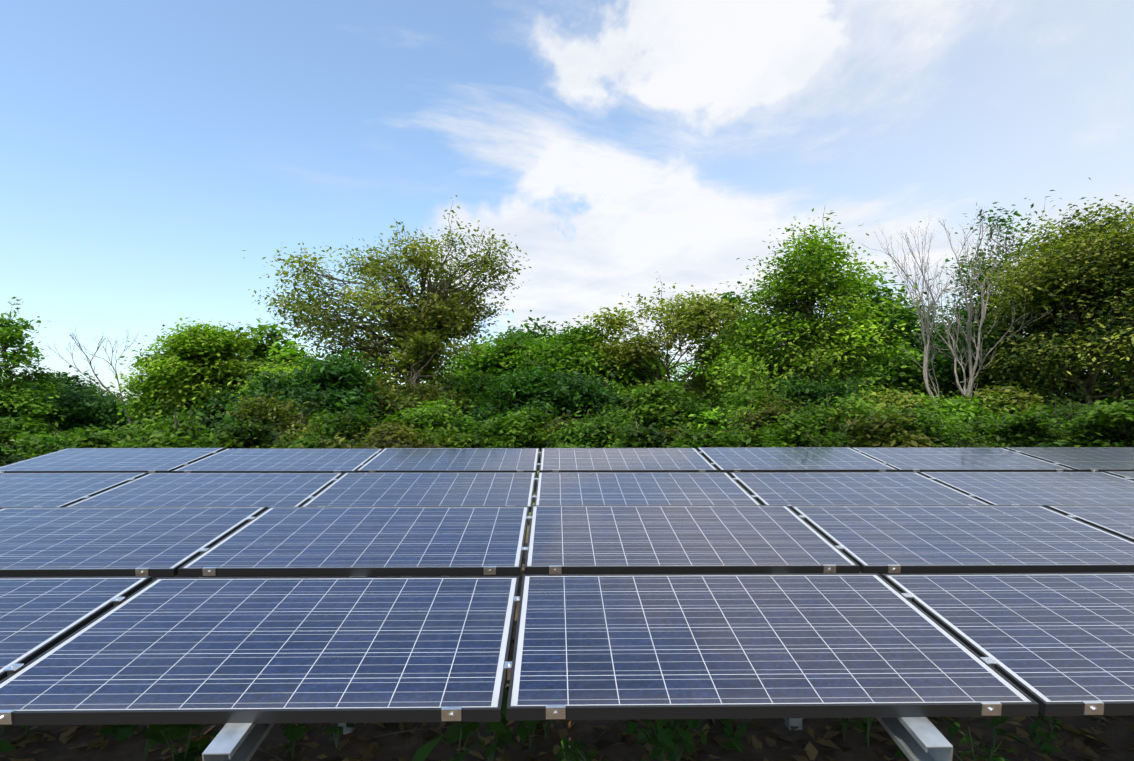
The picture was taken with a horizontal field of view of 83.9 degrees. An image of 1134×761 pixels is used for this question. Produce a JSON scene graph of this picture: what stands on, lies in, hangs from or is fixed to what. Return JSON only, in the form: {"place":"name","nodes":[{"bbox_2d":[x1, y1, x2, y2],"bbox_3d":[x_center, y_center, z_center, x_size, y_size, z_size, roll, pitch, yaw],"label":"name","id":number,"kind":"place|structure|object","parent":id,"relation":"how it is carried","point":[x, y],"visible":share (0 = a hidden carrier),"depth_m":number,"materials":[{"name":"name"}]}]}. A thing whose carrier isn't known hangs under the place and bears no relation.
{"place":"outdoors","nodes":[
{"label":"outdoors","id":0,"kind":"place"},
{"bbox_2d":[0,432,1133,760],"bbox_3d":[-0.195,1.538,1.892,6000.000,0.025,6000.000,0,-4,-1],"label":"ground","id":1,"kind":"structure","parent":0,"point":[1118,732],"depth_m":2.80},
{"bbox_2d":[0,424,33,466],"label":"shrub","id":2,"kind":"object","parent":1,"relation":"on","point":[6,459],"visible":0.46,"depth_m":9.68,"materials":[{"name":"plant"}]},
{"bbox_2d":[2,434,83,460],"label":"shrub","id":3,"kind":"object","parent":1,"relation":"on","point":[38,450],"depth_m":11.33,"materials":[{"name":"plant"}]},
{"bbox_2d":[0,430,89,460],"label":"shrub","id":4,"kind":"object","parent":1,"relation":"on","point":[45,438],"depth_m":11.67,"materials":[{"name":"plant"}]},
{"bbox_2d":[0,297,93,438],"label":"tree","id":5,"kind":"object","parent":1,"relation":"on","point":[29,424],"depth_m":47.09,"materials":[{"name":"green plant"}]},
{"bbox_2d":[0,364,100,430],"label":"tree","id":6,"kind":"object","parent":1,"relation":"on","point":[52,377],"depth_m":69.67,"materials":[{"name":"plant"}]},
{"bbox_2d":[1,425,125,453],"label":"shrub","id":7,"kind":"object","parent":1,"relation":"on","point":[76,432],"visible":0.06,"depth_m":12.27,"materials":[{"name":"plant"}]},
{"bbox_2d":[0,365,143,434],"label":"bush","id":8,"kind":"object","parent":1,"relation":"on","point":[72,389],"depth_m":53.13,"materials":[{"name":"green plant"}]},
{"bbox_2d":[47,326,137,424],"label":"bare tree","id":9,"kind":"object","parent":1,"relation":"on","point":[116,397],"visible":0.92,"depth_m":31.75,"materials":[{"name":"grey plant"}]},
{"bbox_2d":[66,425,122,447],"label":"shrub","id":10,"kind":"object","parent":1,"relation":"on","point":[86,434],"depth_m":12.07,"materials":[{"name":"plant"}]},
{"bbox_2d":[68,419,144,447],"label":"shrub","id":11,"kind":"object","parent":1,"relation":"on","point":[125,434],"depth_m":12.52,"materials":[{"name":"plant"}]},
{"bbox_2d":[104,415,205,447],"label":"shrub","id":12,"kind":"object","parent":1,"relation":"on","point":[144,426],"depth_m":10.60,"materials":[{"name":"plant"}]},
{"bbox_2d":[127,409,230,447],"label":"shrub","id":13,"kind":"object","parent":1,"relation":"on","point":[183,440],"depth_m":9.63,"materials":[{"name":"green plant"}]},
{"bbox_2d":[102,317,276,435],"bbox_3d":[-15.236,0.324,26.712,6.777,5.802,6.733,0,-4,-1],"label":"round tree","id":14,"kind":"object","parent":1,"relation":"on","point":[165,392],"depth_m":25.31,"materials":[{"name":"green plant"}]},
{"bbox_2d":[188,431,216,447],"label":"shrub","id":15,"kind":"object","parent":1,"relation":"on","point":[206,436],"visible":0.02,"depth_m":15.01,"materials":[{"name":"plant"}]},
{"bbox_2d":[191,386,240,436],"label":"bush","id":16,"kind":"object","parent":1,"relation":"on","point":[218,408],"depth_m":22.29,"materials":[{"name":"green plant"}]},
{"bbox_2d":[203,420,293,448],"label":"shrub","id":17,"kind":"object","parent":1,"relation":"on","point":[249,431],"depth_m":11.47,"materials":[{"name":"green plant"}]},
{"bbox_2d":[210,382,333,441],"bbox_3d":[-6.810,1.293,15.253,2.685,2.454,3.256,0,-4,-1],"label":"shrub","id":18,"kind":"object","parent":1,"relation":"on","point":[283,410],"depth_m":14.83,"materials":[{"name":"green plant"}]},
{"bbox_2d":[228,316,329,379],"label":"tree","id":19,"kind":"object","parent":1,"relation":"on","point":[277,351],"depth_m":33.09,"materials":[{"name":"green plant"}]},
{"bbox_2d":[233,403,329,447],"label":"shrub","id":20,"kind":"object","parent":1,"relation":"on","point":[290,436],"depth_m":13.82,"materials":[{"name":"plant"}]},
{"bbox_2d":[197,347,389,431],"bbox_3d":[-7.675,0.865,18.317,5.376,3.709,5.738,0,-4,-1],"label":"bush","id":21,"kind":"object","parent":1,"relation":"on","point":[342,370],"depth_m":17.35,"materials":[{"name":"green plant"}]},
{"bbox_2d":[205,354,402,431],"bbox_3d":[-8.664,1.111,22.864,7.085,3.772,6.805,0,-4,-1],"label":"bush","id":22,"kind":"object","parent":1,"relation":"on","point":[287,369],"depth_m":21.53,"materials":[{"name":"plant"}]},
{"bbox_2d":[272,403,382,447],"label":"shrub","id":23,"kind":"object","parent":1,"relation":"on","point":[325,418],"depth_m":12.11,"materials":[{"name":"green plant"}]},
{"bbox_2d":[299,405,382,447],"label":"shrub","id":24,"kind":"object","parent":1,"relation":"on","point":[348,427],"depth_m":11.74,"materials":[{"name":"green plant"}]},
{"bbox_2d":[293,420,459,448],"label":"shrub","id":25,"kind":"object","parent":1,"relation":"on","point":[395,436],"depth_m":9.35,"materials":[{"name":"green plant"}]},
{"bbox_2d":[241,195,530,390],"bbox_3d":[-7.869,-2.385,28.141,11.882,11.560,12.209,2,-4,-25],"label":"tree","id":26,"kind":"object","parent":1,"relation":"on","point":[462,322],"depth_m":26.10,"materials":[{"name":"green plant"}]},
{"bbox_2d":[314,319,483,430],"bbox_3d":[-5.920,0.361,21.652,7.054,5.095,6.151,0,-4,-1],"label":"bush","id":27,"kind":"object","parent":1,"relation":"on","point":[395,395],"depth_m":22.26,"materials":[{"name":"green plant"}]},
{"bbox_2d":[381,410,437,443],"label":"shrub","id":28,"kind":"object","parent":1,"relation":"on","point":[409,423],"visible":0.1,"depth_m":11.87,"materials":[{"name":"plant"}]},
{"bbox_2d":[373,387,489,446],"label":"shrub","id":29,"kind":"object","parent":1,"relation":"on","point":[441,410],"depth_m":12.13,"materials":[{"name":"green plant"}]},
{"bbox_2d":[403,372,511,411],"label":"bush","id":30,"kind":"object","parent":1,"relation":"on","point":[471,390],"depth_m":29.00,"materials":[{"name":"green plant"}]},
{"bbox_2d":[415,423,505,447],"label":"shrub","id":31,"kind":"object","parent":1,"relation":"on","point":[468,440],"depth_m":11.59,"materials":[{"name":"green plant"}]},
{"bbox_2d":[449,399,491,429],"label":"bush","id":32,"kind":"object","parent":1,"relation":"on","point":[466,412],"depth_m":24.04,"materials":[{"name":"plant"}]},
{"bbox_2d":[438,327,540,386],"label":"tree","id":33,"kind":"object","parent":1,"relation":"on","point":[495,354],"depth_m":35.81,"materials":[{"name":"green plant"}]},
{"bbox_2d":[462,402,590,490],"bbox_3d":[-0.990,1.395,12.652,2.941,1.932,2.710,0,-4,-1],"label":"shrub","id":34,"kind":"object","parent":1,"relation":"on","point":[512,427],"depth_m":12.27,"materials":[{"name":"green plant"}]},
{"bbox_2d":[460,356,593,437],"bbox_3d":[-1.121,1.089,21.141,5.183,3.594,5.028,0,-4,-1],"label":"bush","id":35,"kind":"object","parent":1,"relation":"on","point":[534,392],"depth_m":20.51,"materials":[{"name":"green plant"}]},
{"bbox_2d":[0,679,1062,760],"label":"weed","id":36,"kind":"object","parent":1,"relation":"on","point":[667,741],"depth_m":2.57,"materials":[{"name":"green plant"}]},
{"bbox_2d":[483,310,630,347],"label":"tree","id":37,"kind":"object","parent":1,"relation":"on","point":[537,334],"depth_m":41.45,"materials":[{"name":"plant"}]},
{"bbox_2d":[539,409,584,462],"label":"shrub","id":38,"kind":"object","parent":1,"relation":"on","point":[553,434],"visible":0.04,"depth_m":14.21,"materials":[{"name":"plant"}]},
{"bbox_2d":[0,639,1133,760],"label":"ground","id":39,"kind":"structure","parent":1,"relation":"on","point":[370,750],"depth_m":2.79,"materials":[{"name":"brown plant"}]},
{"bbox_2d":[202,576,952,760],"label":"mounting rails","id":40,"kind":"object","parent":1,"relation":"on","point":[919,738],"depth_m":1.91,"materials":[{"name":"metal"}]},
{"bbox_2d":[0,472,148,507],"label":"solar panel","id":41,"kind":"object","parent":40,"relation":"on","point":[41,489],"visible":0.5,"depth_m":5.00,"materials":[{"name":"blue"}]},
{"bbox_2d":[0,576,151,680],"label":"solar panel","id":42,"kind":"object","parent":40,"relation":"on","point":[39,616],"visible":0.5,"depth_m":2.58,"materials":[{"name":"blue"}]},
{"bbox_2d":[0,448,224,472],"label":"solar panel","id":43,"kind":"object","parent":40,"relation":"on","point":[97,460],"visible":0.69,"depth_m":6.12,"materials":[{"name":"blue"}]},
{"bbox_2d":[0,506,266,576],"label":"solar panel","id":44,"kind":"object","parent":40,"relation":"on","point":[88,541],"visible":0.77,"depth_m":3.47,"materials":[{"name":"blue"}]},
{"bbox_2d":[65,473,342,508],"bbox_3d":[-2.754,0.869,4.968,1.650,0.041,0.990,0,6,-1],"label":"solar panel","id":45,"kind":"object","parent":40,"relation":"on","point":[268,490],"visible":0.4,"depth_m":4.91,"materials":[{"name":"blue"}]},
{"bbox_2d":[0,576,518,725],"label":"solar panel","id":46,"kind":"object","parent":40,"relation":"on","point":[207,650],"visible":1,"depth_m":2.23,"materials":[{"name":"blue"}]},
{"bbox_2d":[171,448,382,473],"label":"solar panel","id":47,"kind":"object","parent":40,"relation":"on","point":[282,460],"visible":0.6,"depth_m":6.16,"materials":[{"name":"blue"}]},
{"bbox_2d":[178,506,528,576],"bbox_3d":[-1.059,0.877,3.550,1.650,0.041,0.990,0,6,-1],"label":"solar panel","id":48,"kind":"object","parent":40,"relation":"on","point":[389,541],"visible":1,"depth_m":3.39,"materials":[{"name":"blue"}]},
{"bbox_2d":[300,472,535,511],"bbox_3d":[-1.086,0.870,4.995,1.650,0.042,0.990,0,6,-1],"label":"solar panel","id":49,"kind":"object","parent":40,"relation":"on","point":[358,489],"visible":0.73,"depth_m":4.94,"materials":[{"name":"blue"}]},
{"bbox_2d":[356,448,538,474],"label":"solar panel","id":50,"kind":"object","parent":40,"relation":"on","point":[451,459],"visible":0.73,"depth_m":6.18,"materials":[{"name":"blue"}]},
{"bbox_2d":[0,451,1131,724],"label":"panel clamps","id":51,"kind":"object","parent":40,"relation":"attached to","point":[988,709],"visible":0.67,"depth_m":2.19,"materials":[{"name":"metal"}]},
{"bbox_2d":[539,448,717,471],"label":"solar panel","id":52,"kind":"object","parent":40,"relation":"on","point":[627,459],"visible":0.75,"depth_m":6.21,"materials":[{"name":"blue"}]},
{"bbox_2d":[534,472,761,504],"bbox_3d":[0.582,0.872,5.026,1.650,0.042,0.990,0,6,-1],"label":"solar panel","id":53,"kind":"object","parent":40,"relation":"on","point":[639,488],"visible":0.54,"depth_m":4.98,"materials":[{"name":"blue"}]},
{"bbox_2d":[525,505,859,574],"bbox_3d":[0.608,0.878,3.587,1.650,0.041,0.990,0,6,-1],"label":"solar panel","id":54,"kind":"object","parent":40,"relation":"on","point":[677,539],"visible":0.96,"depth_m":3.44,"materials":[{"name":"blue"}]},
{"bbox_2d":[507,573,1038,720],"bbox_3d":[0.631,0.970,2.437,1.650,0.041,0.990,0,6,-1],"label":"solar panel","id":55,"kind":"object","parent":40,"relation":"on","point":[699,646],"visible":0.94,"depth_m":2.25,"materials":[{"name":"blue"}]},
{"bbox_2d":[697,447,897,473],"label":"solar panel","id":56,"kind":"object","parent":40,"relation":"on","point":[789,459],"visible":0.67,"depth_m":6.24,"materials":[{"name":"blue"}]},
{"bbox_2d":[729,472,990,505],"bbox_3d":[2.256,0.875,5.056,1.650,0.040,0.990,0,6,-1],"label":"solar panel","id":57,"kind":"object","parent":40,"relation":"on","point":[835,488],"visible":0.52,"depth_m":5.00,"materials":[{"name":"blue"}]},
{"bbox_2d":[790,505,1133,573],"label":"solar panel","id":58,"kind":"object","parent":40,"relation":"on","point":[928,539],"visible":0.83,"depth_m":3.49,"materials":[{"name":"blue"}]},
{"bbox_2d":[851,447,1075,471],"bbox_3d":[3.901,0.797,6.354,1.650,0.041,0.990,0,6,-1],"label":"solar panel","id":59,"kind":"object","parent":40,"relation":"on","point":[955,459],"visible":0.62,"depth_m":6.27,"materials":[{"name":"blue"}]},
{"bbox_2d":[882,572,1133,715],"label":"solar panel","id":60,"kind":"object","parent":40,"relation":"on","point":[1056,644],"visible":0.79,"depth_m":2.45,"materials":[{"name":"blue"}]},
{"bbox_2d":[918,472,1133,506],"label":"solar panel","id":61,"kind":"object","parent":40,"relation":"on","point":[1048,488],"visible":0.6,"depth_m":5.08,"materials":[{"name":"blue"}]},
{"bbox_2d":[1004,447,1133,471],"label":"solar panel","id":62,"kind":"object","parent":40,"relation":"on","point":[1088,459],"visible":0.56,"depth_m":6.43,"materials":[{"name":"blue"}]},
{"bbox_2d":[1045,505,1133,541],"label":"solar panel","id":63,"kind":"object","parent":40,"relation":"on","point":[1118,520],"visible":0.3,"depth_m":3.91,"materials":[{"name":"blue"}]},
{"bbox_2d":[1105,471,1133,480],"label":"solar panel","id":64,"kind":"object","parent":40,"relation":"on","point":[1126,474],"visible":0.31,"depth_m":5.52,"materials":[{"name":"blue"}]},
{"bbox_2d":[542,409,620,447],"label":"shrub","id":65,"kind":"object","parent":1,"relation":"on","point":[558,425],"depth_m":14.42,"materials":[{"name":"plant"}]},
{"bbox_2d":[488,311,689,405],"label":"tree","id":66,"kind":"object","parent":1,"relation":"on","point":[574,360],"depth_m":32.34,"materials":[{"name":"green plant"}]},
{"bbox_2d":[547,361,640,436],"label":"bush","id":67,"kind":"object","parent":1,"relation":"on","point":[588,388],"depth_m":21.82,"materials":[{"name":"green plant"}]},
{"bbox_2d":[552,403,647,447],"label":"shrub","id":68,"kind":"object","parent":1,"relation":"on","point":[593,430],"depth_m":13.92,"materials":[{"name":"green plant"}]},
{"bbox_2d":[603,410,672,447],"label":"shrub","id":69,"kind":"object","parent":1,"relation":"on","point":[631,441],"depth_m":10.71,"materials":[{"name":"green plant"}]},
{"bbox_2d":[611,326,715,405],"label":"tree","id":70,"kind":"object","parent":1,"relation":"on","point":[685,372],"depth_m":38.84,"materials":[{"name":"plant"}]},
{"bbox_2d":[574,276,763,421],"bbox_3d":[5.246,-0.987,31.946,10.703,9.092,10.680,0,-4,-1],"label":"tree","id":71,"kind":"object","parent":1,"relation":"on","point":[706,320],"depth_m":30.92,"materials":[{"name":"green plant"}]},
{"bbox_2d":[621,378,724,437],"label":"bush","id":72,"kind":"object","parent":1,"relation":"on","point":[659,405],"depth_m":20.55,"materials":[{"name":"green plant"}]},
{"bbox_2d":[645,426,701,445],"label":"shrub","id":73,"kind":"object","parent":1,"relation":"on","point":[668,434],"depth_m":10.94,"materials":[{"name":"plant"}]},
{"bbox_2d":[657,425,750,448],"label":"shrub","id":74,"kind":"object","parent":1,"relation":"on","point":[698,439],"depth_m":9.41,"materials":[{"name":"green plant"}]},
{"bbox_2d":[680,399,764,437],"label":"bush","id":75,"kind":"object","parent":1,"relation":"on","point":[705,418],"depth_m":20.18,"materials":[{"name":"green plant"}]},
{"bbox_2d":[690,288,755,413],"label":"tree","id":76,"kind":"object","parent":1,"relation":"on","point":[724,296],"depth_m":42.19,"materials":[{"name":"plant"}]},
{"bbox_2d":[705,425,773,443],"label":"shrub","id":77,"kind":"object","parent":1,"relation":"on","point":[715,431],"visible":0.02,"depth_m":11.87,"materials":[{"name":"plant"}]},
{"bbox_2d":[674,310,830,402],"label":"tree","id":78,"kind":"object","parent":1,"relation":"on","point":[695,362],"depth_m":39.49,"materials":[{"name":"plant"}]},
{"bbox_2d":[729,423,795,446],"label":"shrub","id":79,"kind":"object","parent":1,"relation":"on","point":[759,436],"depth_m":10.02,"materials":[{"name":"plant"}]},
{"bbox_2d":[714,381,819,433],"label":"bush","id":80,"kind":"object","parent":1,"relation":"on","point":[738,399],"depth_m":22.13,"materials":[{"name":"green plant"}]},
{"bbox_2d":[714,394,829,443],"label":"shrub","id":81,"kind":"object","parent":1,"relation":"on","point":[767,414],"depth_m":12.55,"materials":[{"name":"green plant"}]},
{"bbox_2d":[735,407,830,446],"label":"shrub","id":82,"kind":"object","parent":1,"relation":"on","point":[785,426],"depth_m":10.92,"materials":[{"name":"green plant"}]},
{"bbox_2d":[684,208,952,417],"bbox_3d":[9.523,-2.002,26.219,10.679,10.416,10.907,2,-4,-25],"label":"tree","id":83,"kind":"object","parent":1,"relation":"on","point":[739,362],"depth_m":25.47,"materials":[{"name":"green plant"}]},
{"bbox_2d":[765,367,880,434],"bbox_3d":[9.244,1.322,22.691,5.110,3.310,6.970,0,-4,-1],"label":"bush","id":84,"kind":"object","parent":1,"relation":"on","point":[812,389],"depth_m":21.91,"materials":[{"name":"green plant"}]},
{"bbox_2d":[807,425,857,447],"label":"shrub","id":85,"kind":"object","parent":1,"relation":"on","point":[831,442],"depth_m":10.94,"materials":[{"name":"plant"}]},
{"bbox_2d":[791,383,914,443],"bbox_3d":[5.697,1.229,13.318,2.640,2.351,2.879,2,-4,-25],"label":"shrub","id":86,"kind":"object","parent":1,"relation":"on","point":[848,413],"depth_m":13.00,"materials":[{"name":"green plant"}]},
{"bbox_2d":[777,272,951,406],"bbox_3d":[18.451,-1.440,40.137,11.998,10.972,12.006,0,-4,-1],"label":"tree","id":87,"kind":"object","parent":1,"relation":"on","point":[899,377],"depth_m":37.87,"materials":[{"name":"green plant"}]},
{"bbox_2d":[825,406,945,446],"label":"shrub","id":88,"kind":"object","parent":1,"relation":"on","point":[867,436],"depth_m":9.63,"materials":[{"name":"green plant"}]},
{"bbox_2d":[827,381,943,436],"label":"bush","id":89,"kind":"object","parent":1,"relation":"on","point":[890,397],"depth_m":20.23,"materials":[{"name":"green plant"}]},
{"bbox_2d":[829,281,974,395],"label":"tree","id":90,"kind":"object","parent":1,"relation":"on","point":[905,336],"depth_m":40.85,"materials":[{"name":"green plant"}]},
{"bbox_2d":[862,220,970,402],"bbox_3d":[17.618,-2.437,31.389,5.012,11.800,3.128,2,-4,-25],"label":"bare dead tree","id":91,"kind":"object","parent":1,"relation":"on","point":[926,352],"visible":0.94,"depth_m":31.16,"materials":[{"name":"grey wood"}]},
{"bbox_2d":[880,401,974,446],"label":"shrub","id":92,"kind":"object","parent":1,"relation":"on","point":[920,421],"depth_m":12.01,"materials":[{"name":"green plant"}]},
{"bbox_2d":[865,391,1019,433],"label":"bush","id":93,"kind":"object","parent":1,"relation":"on","point":[968,411],"depth_m":18.45,"materials":[{"name":"green plant"}]},
{"bbox_2d":[930,414,980,442],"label":"shrub","id":94,"kind":"object","parent":1,"relation":"on","point":[954,419],"depth_m":14.89,"materials":[{"name":"plant"}]},
{"bbox_2d":[913,304,1009,394],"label":"tree","id":95,"kind":"object","parent":1,"relation":"on","point":[944,371],"depth_m":44.06,"materials":[{"name":"plant"}]},
{"bbox_2d":[941,415,1007,447],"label":"shrub","id":96,"kind":"object","parent":1,"relation":"on","point":[965,443],"depth_m":13.64,"materials":[{"name":"plant"}]},
{"bbox_2d":[905,283,1051,395],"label":"bare dead tree","id":97,"kind":"object","parent":1,"relation":"on","point":[964,389],"visible":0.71,"depth_m":32.13,"materials":[{"name":"grey wood"}]},
{"bbox_2d":[950,404,1007,446],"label":"shrub","id":98,"kind":"object","parent":1,"relation":"on","point":[979,422],"depth_m":14.62,"materials":[{"name":"plant"}]},
{"bbox_2d":[942,381,1053,423],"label":"bush","id":99,"kind":"object","parent":1,"relation":"on","point":[1007,398],"depth_m":19.99,"materials":[{"name":"green plant"}]},
{"bbox_2d":[939,206,1084,407],"bbox_3d":[20.394,-2.298,29.857,5.326,11.326,5.385,1,-4,-13],"label":"bare dead tree","id":100,"kind":"object","parent":1,"relation":"on","point":[972,369],"visible":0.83,"depth_m":29.91,"materials":[{"name":"grey wood"}]},
{"bbox_2d":[898,190,1131,410],"bbox_3d":[25.474,-3.354,37.053,14.150,14.461,14.464,0,-4,-1],"label":"tall tree","id":101,"kind":"object","parent":1,"relation":"on","point":[944,379],"depth_m":37.03,"materials":[{"name":"plant"}]},
{"bbox_2d":[956,403,1088,447],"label":"shrub","id":102,"kind":"object","parent":1,"relation":"on","point":[1013,434],"depth_m":10.72,"materials":[{"name":"green plant"}]},
{"bbox_2d":[927,177,1133,411],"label":"tree","id":103,"kind":"object","parent":1,"relation":"on","point":[1049,265],"depth_m":30.59,"materials":[{"name":"green plant"}]},
{"bbox_2d":[1000,392,1123,436],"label":"shrub","id":104,"kind":"object","parent":1,"relation":"on","point":[1063,414],"depth_m":14.41,"materials":[{"name":"green plant"}]},
{"bbox_2d":[1000,420,1131,446],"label":"shrub","id":105,"kind":"object","parent":1,"relation":"on","point":[1069,429],"depth_m":10.76,"materials":[{"name":"plant"}]},
{"bbox_2d":[1060,398,1119,427],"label":"bush","id":106,"kind":"object","parent":1,"relation":"on","point":[1099,405],"depth_m":18.75,"materials":[{"name":"plant"}]},
{"bbox_2d":[1059,394,1133,446],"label":"shrub","id":107,"kind":"object","parent":1,"relation":"on","point":[1100,416],"depth_m":10.23,"materials":[{"name":"green plant"}]},
{"bbox_2d":[1083,270,1133,402],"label":"tree","id":108,"kind":"object","parent":1,"relation":"on","point":[1122,364],"depth_m":40.81,"materials":[{"name":"plant"}]},
{"bbox_2d":[0,0,1133,403],"label":"sky","id":109,"kind":"structure","parent":0,"point":[146,145],"materials":[{"name":"blue"}]}
]}

